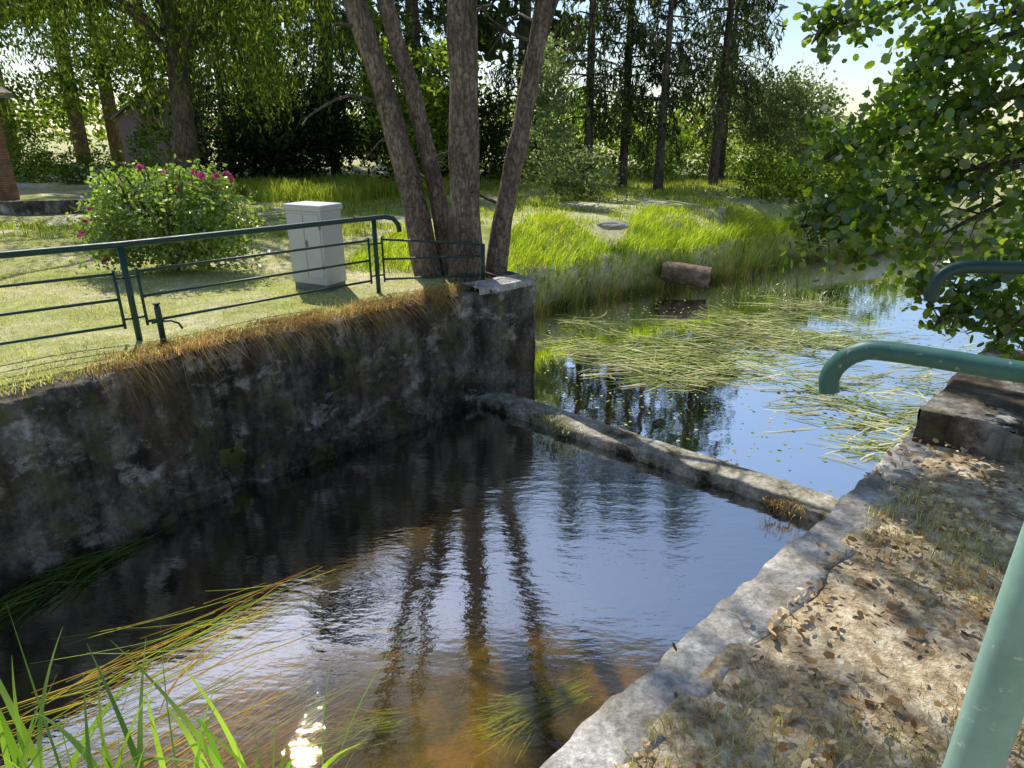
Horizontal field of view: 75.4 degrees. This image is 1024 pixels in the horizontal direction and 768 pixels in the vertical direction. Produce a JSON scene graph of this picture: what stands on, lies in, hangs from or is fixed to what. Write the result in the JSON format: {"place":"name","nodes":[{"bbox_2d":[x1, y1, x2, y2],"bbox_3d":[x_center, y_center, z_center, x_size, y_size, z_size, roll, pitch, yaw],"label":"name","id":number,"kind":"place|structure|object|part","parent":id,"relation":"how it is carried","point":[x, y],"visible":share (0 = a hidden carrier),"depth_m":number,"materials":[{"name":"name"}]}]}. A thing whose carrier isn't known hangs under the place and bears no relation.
{"place":"outdoors","nodes":[
{"label":"outdoors","id":0,"kind":"place"},
{"bbox_2d":[0,225,554,387],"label":"lawn grass","id":1,"kind":"structure","parent":0,"point":[166,273],"depth_m":9.37,"materials":[{"name":"green plant"}]},
{"bbox_2d":[214,167,449,202],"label":"meadow grass","id":2,"kind":"structure","parent":0,"point":[365,188],"depth_m":21.82,"materials":[{"name":"green plant"}]},
{"bbox_2d":[0,405,815,767],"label":"stream water","id":3,"kind":"structure","parent":0,"point":[468,511],"depth_m":6.04,"materials":[{"name":"blue liquid"}]},
{"bbox_2d":[1,667,192,767],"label":"river weed","id":4,"kind":"object","parent":3,"relation":"in","point":[66,740],"visible":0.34,"depth_m":4.35,"materials":[{"name":"green plant"}]},
{"bbox_2d":[1,628,196,752],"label":"river weed","id":5,"kind":"object","parent":3,"relation":"in","point":[96,683],"visible":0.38,"depth_m":4.75,"materials":[{"name":"green plant"}]},
{"bbox_2d":[0,610,264,765],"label":"river weed","id":6,"kind":"object","parent":3,"relation":"in","point":[189,632],"visible":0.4,"depth_m":4.83,"materials":[{"name":"green plant"}]},
{"bbox_2d":[18,577,316,757],"bbox_3d":[-2.639,2.121,4.970,2.777,0.108,1.738,-8,22,-20],"label":"river weed","id":7,"kind":"object","parent":3,"relation":"in","point":[217,618],"visible":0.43,"depth_m":5.30,"materials":[{"name":"green plant"}]},
{"bbox_2d":[43,654,322,767],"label":"river weed","id":8,"kind":"object","parent":3,"relation":"in","point":[167,743],"visible":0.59,"depth_m":4.46,"materials":[{"name":"green plant"}]},
{"bbox_2d":[54,566,334,710],"bbox_3d":[-2.246,1.971,5.367,2.685,0.107,1.551,-10,23,-23],"label":"river weed","id":9,"kind":"object","parent":3,"relation":"in","point":[228,609],"visible":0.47,"depth_m":5.50,"materials":[{"name":"green plant"}]},
{"bbox_2d":[0,603,416,767],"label":"iris clump","id":10,"kind":"object","parent":3,"relation":"in","point":[19,756],"visible":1,"depth_m":3.57,"materials":[{"name":"green plant"}]},
{"bbox_2d":[53,606,369,767],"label":"river weed","id":11,"kind":"object","parent":3,"relation":"in","point":[220,680],"visible":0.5,"depth_m":4.71,"materials":[{"name":"green plant"}]},
{"bbox_2d":[146,713,297,767],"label":"river weed","id":12,"kind":"object","parent":3,"relation":"in","point":[248,765],"visible":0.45,"depth_m":4.25,"materials":[{"name":"green plant"}]},
{"bbox_2d":[129,677,378,767],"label":"river weed","id":13,"kind":"object","parent":3,"relation":"in","point":[252,756],"visible":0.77,"depth_m":4.38,"materials":[{"name":"green plant"}]},
{"bbox_2d":[301,707,411,765],"bbox_3d":[-1.077,2.386,4.568,0.803,0.117,0.433,-12,24,-29],"label":"river weed","id":14,"kind":"object","parent":3,"relation":"in","point":[373,728],"visible":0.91,"depth_m":4.53,"materials":[{"name":"green plant"}]},
{"bbox_2d":[459,673,594,763],"bbox_3d":[0.093,2.288,4.718,1.106,0.116,0.555,-18,27,-39],"label":"river weed","id":15,"kind":"object","parent":3,"relation":"in","point":[544,706],"visible":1,"depth_m":4.64,"materials":[{"name":"green plant"}]},
{"bbox_2d":[0,134,1023,767],"bbox_3d":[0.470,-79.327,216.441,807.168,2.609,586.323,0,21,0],"label":"ground","id":16,"kind":"structure","parent":0,"point":[434,698],"depth_m":5.31,"materials":[{"name":"green plant"}]},
{"bbox_2d":[0,121,19,200],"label":"walls","id":17,"kind":"structure","parent":16,"relation":"on","point":[8,188],"depth_m":21.11,"materials":[{"name":"brick"}]},
{"bbox_2d":[0,87,13,97],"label":"roof","id":18,"kind":"structure","parent":17,"relation":"on","point":[2,90],"depth_m":20.64,"materials":[{"name":"tile"}]},
{"bbox_2d":[0,199,109,215],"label":"wall","id":19,"kind":"structure","parent":16,"relation":"on","point":[33,207],"depth_m":17.63,"materials":[{"name":"concrete"}]},
{"bbox_2d":[0,531,160,623],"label":"wall foot grass","id":20,"kind":"structure","parent":16,"relation":"on","point":[80,562],"depth_m":5.79,"materials":[{"name":"plant"}]},
{"bbox_2d":[1,112,206,183],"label":"garden shrubs","id":21,"kind":"object","parent":16,"relation":"on","point":[42,165],"visible":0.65,"depth_m":28.71,"materials":[{"name":"green plant"}]},
{"bbox_2d":[117,86,199,167],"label":"walls","id":22,"kind":"structure","parent":16,"relation":"on","point":[127,121],"depth_m":39.98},
{"bbox_2d":[131,105,173,148],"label":"window frames","id":23,"kind":"structure","parent":22,"relation":"attached to","point":[147,132],"depth_m":40.17,"materials":[{"name":"wood"}]},
{"bbox_2d":[133,106,172,147],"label":"window glass","id":24,"kind":"object","parent":23,"relation":"in","point":[135,134],"visible":0.16,"depth_m":40.03,"materials":[{"name":"black glass"}]},
{"bbox_2d":[110,82,196,121],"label":"roof","id":25,"kind":"structure","parent":22,"relation":"on","point":[120,110],"depth_m":39.17,"materials":[{"name":"tile"}]},
{"bbox_2d":[151,302,182,347],"bbox_3d":[-3.534,-0.560,6.817,0.292,0.575,0.070,-5,22,-14],"label":"latch post","id":26,"kind":"object","parent":16,"relation":"on","point":[159,321],"visible":0.91,"depth_m":6.76,"materials":[{"name":"green metal"}]},
{"bbox_2d":[66,150,284,275],"bbox_3d":[-5.341,-2.666,10.323,3.268,1.853,2.181,0,21,0],"label":"flowering rose bush","id":27,"kind":"object","parent":16,"relation":"on","point":[172,212],"visible":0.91,"depth_m":9.98,"materials":[{"name":"green plant"}]},
{"bbox_2d":[0,0,419,187],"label":"weeping willow tree","id":28,"kind":"object","parent":16,"relation":"on","point":[180,45],"visible":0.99,"depth_m":18.24,"materials":[{"name":"green plant"}]},
{"bbox_2d":[164,0,278,167],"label":"spruce tree","id":29,"kind":"object","parent":16,"relation":"on","point":[208,87],"visible":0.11,"depth_m":27.62,"materials":[{"name":"green plant"}]},
{"bbox_2d":[0,214,484,344],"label":"green metal railing","id":30,"kind":"object","parent":16,"relation":"on","point":[120,246],"visible":0.94,"depth_m":7.39,"materials":[{"name":"metal"}]},
{"bbox_2d":[0,287,485,602],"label":"masonry","id":31,"kind":"object","parent":16,"relation":"on","point":[82,475],"visible":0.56,"depth_m":6.90,"materials":[{"name":"concrete"}]},
{"bbox_2d":[0,282,464,395],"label":"wall edge green grass","id":32,"kind":"structure","parent":31,"relation":"on","point":[64,371],"depth_m":6.28,"materials":[{"name":"green plant"}]},
{"bbox_2d":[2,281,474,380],"bbox_3d":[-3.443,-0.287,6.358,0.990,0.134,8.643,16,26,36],"label":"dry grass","id":33,"kind":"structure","parent":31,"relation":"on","point":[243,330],"depth_m":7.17,"materials":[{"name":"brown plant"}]},
{"bbox_2d":[461,274,534,294],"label":"coping stone","id":34,"kind":"structure","parent":31,"relation":"on","point":[510,282],"depth_m":9.45,"materials":[{"name":"concrete"}]},
{"bbox_2d":[22,278,482,413],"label":"overhanging dead grass","id":35,"kind":"structure","parent":16,"relation":"on","point":[421,297],"depth_m":7.24,"materials":[{"name":"brown plant"}]},
{"bbox_2d":[0,0,598,162],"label":"tall tree stand","id":36,"kind":"object","parent":16,"relation":"on","point":[485,24],"visible":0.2,"depth_m":44.66,"materials":[{"name":"green plant"}]},
{"bbox_2d":[282,201,346,291],"bbox_3d":[-2.812,-1.980,9.532,0.690,1.208,0.483,10,23,25],"label":"electrical cabinet","id":37,"kind":"object","parent":16,"relation":"on","point":[304,211],"visible":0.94,"depth_m":9.35,"materials":[{"name":"paint"}]},
{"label":"doors","id":38,"kind":"part","parent":37,"relation":"part of","materials":[{"name":"paint"}]},
{"bbox_2d":[272,0,388,176],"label":"spruce tree","id":39,"kind":"object","parent":16,"relation":"on","point":[313,78],"visible":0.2,"depth_m":26.98,"materials":[{"name":"green plant"}]},
{"bbox_2d":[159,59,514,183],"bbox_3d":[-6.367,-10.015,25.508,14.104,5.283,7.238,0,21,0],"label":"dark hedge","id":40,"kind":"object","parent":16,"relation":"on","point":[284,144],"visible":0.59,"depth_m":24.78,"materials":[{"name":"green plant"}]},
{"bbox_2d":[301,0,442,278],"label":"pine tree","id":41,"kind":"object","parent":16,"relation":"on","point":[418,221],"visible":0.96,"depth_m":9.58,"materials":[{"name":"brown plant"}]},
{"bbox_2d":[360,0,448,275],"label":"pine tree","id":42,"kind":"object","parent":16,"relation":"on","point":[432,175],"visible":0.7,"depth_m":9.71,"materials":[{"name":"brown plant"}]},
{"bbox_2d":[340,31,495,181],"bbox_3d":[-2.863,-8.570,20.763,3.456,4.627,4.760,15,25,34],"label":"young broadleaf tree","id":43,"kind":"object","parent":16,"relation":"on","point":[429,86],"visible":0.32,"depth_m":20.19,"materials":[{"name":"green plant"}]},
{"bbox_2d":[356,0,486,164],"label":"spruce tree","id":44,"kind":"object","parent":16,"relation":"on","point":[416,10],"visible":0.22,"depth_m":29.01,"materials":[{"name":"green plant"}]},
{"bbox_2d":[0,0,894,171],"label":"background trees","id":45,"kind":"object","parent":16,"relation":"on","point":[93,76],"visible":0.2,"depth_m":37.20,"materials":[{"name":"green plant"}]},
{"bbox_2d":[446,0,491,283],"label":"pine tree","id":46,"kind":"object","parent":16,"relation":"on","point":[464,222],"visible":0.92,"depth_m":9.20,"materials":[{"name":"brown plant"}]},
{"bbox_2d":[0,171,966,249],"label":"meadow grass","id":47,"kind":"structure","parent":16,"relation":"on","point":[689,183],"depth_m":20.58,"materials":[{"name":"green plant"}]},
{"bbox_2d":[415,0,558,272],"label":"pine tree","id":48,"kind":"object","parent":16,"relation":"on","point":[541,20],"visible":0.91,"depth_m":9.56,"materials":[{"name":"brown plant"}]},
{"bbox_2d":[469,271,535,391],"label":"end pier","id":49,"kind":"structure","parent":16,"relation":"on","point":[508,325],"depth_m":9.68,"materials":[{"name":"concrete"}]},
{"bbox_2d":[10,73,1023,155],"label":"treeline","id":50,"kind":"object","parent":16,"relation":"on","point":[100,134],"visible":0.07,"depth_m":64.48,"materials":[{"name":"green plant"}]},
{"bbox_2d":[480,0,569,176],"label":"spruce tree","id":51,"kind":"object","parent":16,"relation":"on","point":[523,23],"visible":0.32,"depth_m":30.42,"materials":[{"name":"green plant"}]},
{"bbox_2d":[501,32,635,201],"bbox_3d":[1.627,-8.265,20.324,4.501,5.361,2.794,-18,28,-40],"label":"young broadleaf tree","id":52,"kind":"object","parent":16,"relation":"on","point":[548,76],"visible":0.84,"depth_m":20.25,"materials":[{"name":"green plant"}]},
{"bbox_2d":[345,202,817,313],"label":"tall bank grass","id":53,"kind":"structure","parent":16,"relation":"on","point":[733,230],"depth_m":15.69,"materials":[{"name":"green plant"}]},
{"bbox_2d":[534,0,670,187],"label":"spruce tree","id":54,"kind":"object","parent":16,"relation":"on","point":[592,74],"visible":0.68,"depth_m":23.74,"materials":[{"name":"green plant"}]},
{"bbox_2d":[596,221,628,229],"bbox_3d":[2.372,-3.734,15.593,0.760,0.221,0.444,0,21,0],"label":"flat rock","id":55,"kind":"object","parent":16,"relation":"on","point":[611,225],"visible":1,"depth_m":15.46,"materials":[{"name":"grey stone"}]},
{"bbox_2d":[417,132,822,181],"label":"background undergrowth","id":56,"kind":"object","parent":16,"relation":"on","point":[649,171],"visible":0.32,"depth_m":31.00,"materials":[{"name":"green plant"}]},
{"bbox_2d":[568,0,692,186],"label":"spruce tree","id":57,"kind":"object","parent":16,"relation":"on","point":[623,155],"visible":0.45,"depth_m":24.94,"materials":[{"name":"green plant"}]},
{"bbox_2d":[477,390,838,522],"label":"sill beam","id":58,"kind":"structure","parent":16,"relation":"on","point":[730,477],"depth_m":7.77,"materials":[{"name":"grey concrete"}]},
{"bbox_2d":[522,407,587,439],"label":"sill moss tuft","id":59,"kind":"object","parent":58,"relation":"on","point":[554,426],"visible":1,"depth_m":8.52,"materials":[{"name":"green plant"}]},
{"bbox_2d":[762,490,810,523],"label":"sill moss tuft","id":60,"kind":"object","parent":58,"relation":"on","point":[783,502],"visible":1,"depth_m":6.75,"materials":[{"name":"plant"}]},
{"bbox_2d":[593,0,737,190],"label":"spruce tree","id":61,"kind":"object","parent":16,"relation":"on","point":[665,99],"visible":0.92,"depth_m":23.75,"materials":[{"name":"green plant"}]},
{"bbox_2d":[660,261,711,287],"bbox_3d":[4.110,-2.581,15.655,1.146,0.574,0.500,8,22,19],"label":"fallen log","id":62,"kind":"object","parent":16,"relation":"on","point":[688,274],"visible":1,"depth_m":15.48,"materials":[{"name":"brown wood"}]},
{"bbox_2d":[670,0,788,184],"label":"spruce tree","id":63,"kind":"object","parent":16,"relation":"on","point":[720,113],"visible":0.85,"depth_m":24.73,"materials":[{"name":"green plant"}]},
{"bbox_2d":[686,0,783,178],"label":"spruce tree","id":64,"kind":"object","parent":16,"relation":"on","point":[722,157],"visible":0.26,"depth_m":28.87,"materials":[{"name":"green plant"}]},
{"bbox_2d":[540,427,935,767],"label":"coping wall","id":65,"kind":"structure","parent":16,"relation":"on","point":[789,568],"depth_m":3.02,"materials":[{"name":"concrete"}]},
{"bbox_2d":[712,53,857,177],"bbox_3d":[12.498,-11.418,28.863,7.602,5.379,4.707,-14,25,-32],"label":"grey willow shrub","id":66,"kind":"object","parent":16,"relation":"on","point":[797,98],"visible":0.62,"depth_m":27.65,"materials":[{"name":"green plant"}]},
{"bbox_2d":[725,137,927,203],"bbox_3d":[11.137,-7.516,22.728,8.511,2.545,4.085,-10,23,-24],"label":"bank shrub","id":67,"kind":"object","parent":16,"relation":"on","point":[779,182],"visible":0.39,"depth_m":21.93,"materials":[{"name":"green plant"}]},
{"bbox_2d":[633,427,1023,767],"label":"fallen leaves","id":68,"kind":"object","parent":16,"relation":"on","point":[782,747],"visible":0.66,"depth_m":2.99,"materials":[{"name":"brown plant"}]},
{"bbox_2d":[768,0,1023,382],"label":"alder tree","id":69,"kind":"object","parent":16,"relation":"on","point":[860,219],"visible":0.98,"depth_m":4.42,"materials":[{"name":"green plant"}]},
{"bbox_2d":[872,127,1023,185],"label":"bank shrubs","id":70,"kind":"object","parent":16,"relation":"on","point":[975,162],"visible":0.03,"depth_m":28.46,"materials":[{"name":"green plant"}]},
{"bbox_2d":[912,347,1023,464],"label":"sluice abutment block","id":71,"kind":"structure","parent":16,"relation":"on","point":[978,416],"depth_m":4.69,"materials":[{"name":"concrete"}]},
{"bbox_2d":[942,523,1023,767],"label":"bridge railing post","id":72,"kind":"object","parent":16,"relation":"on","point":[988,723],"visible":1,"depth_m":1.01,"materials":[{"name":"green metal"}]},
{"bbox_2d":[818,340,1023,394],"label":"bridge handrail","id":73,"kind":"object","parent":72,"relation":"attached to","point":[838,364],"visible":1,"depth_m":1.54,"materials":[{"name":"green metal"}]},
{"bbox_2d":[0,0,1023,133],"label":"sky","id":74,"kind":"structure","parent":0,"point":[856,78],"materials":[{"name":"white"}]},
{"bbox_2d":[500,243,1023,497],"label":"pond water","id":75,"kind":"structure","parent":0,"point":[805,465],"depth_m":10.43,"materials":[{"name":"blue liquid"}]},
{"bbox_2d":[559,308,913,435],"bbox_3d":[3.180,-0.496,11.385,4.977,0.053,6.476,0,21,0],"label":"pond algae","id":76,"kind":"object","parent":75,"relation":"in","point":[570,329],"visible":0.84,"depth_m":12.05,"materials":[{"name":"green plant"}]},
{"bbox_2d":[535,294,980,466],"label":"floating reed leaves","id":77,"kind":"object","parent":75,"relation":"on","point":[685,366],"visible":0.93,"depth_m":11.09,"materials":[{"name":"green plant"}]},
{"bbox_2d":[540,288,984,490],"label":"floating leaves","id":78,"kind":"object","parent":75,"relation":"on","point":[747,376],"visible":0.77,"depth_m":10.17,"materials":[{"name":"green plant"}]},
{"bbox_2d":[720,273,904,324],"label":"emergent reeds","id":79,"kind":"object","parent":75,"relation":"on","point":[766,290],"visible":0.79,"depth_m":15.32,"materials":[{"name":"green plant"}]},
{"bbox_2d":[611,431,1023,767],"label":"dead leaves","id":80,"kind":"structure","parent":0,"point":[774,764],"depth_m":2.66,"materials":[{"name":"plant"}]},
{"bbox_2d":[613,443,1023,767],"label":"bank green grass","id":81,"kind":"structure","parent":0,"point":[890,749],"depth_m":2.50,"materials":[{"name":"plant"}]},
{"bbox_2d":[923,260,1023,301],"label":"bridge handrail","id":82,"kind":"object","parent":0,"point":[938,279],"visible":1,"depth_m":2.49,"materials":[{"name":"green metal"}]}
]}

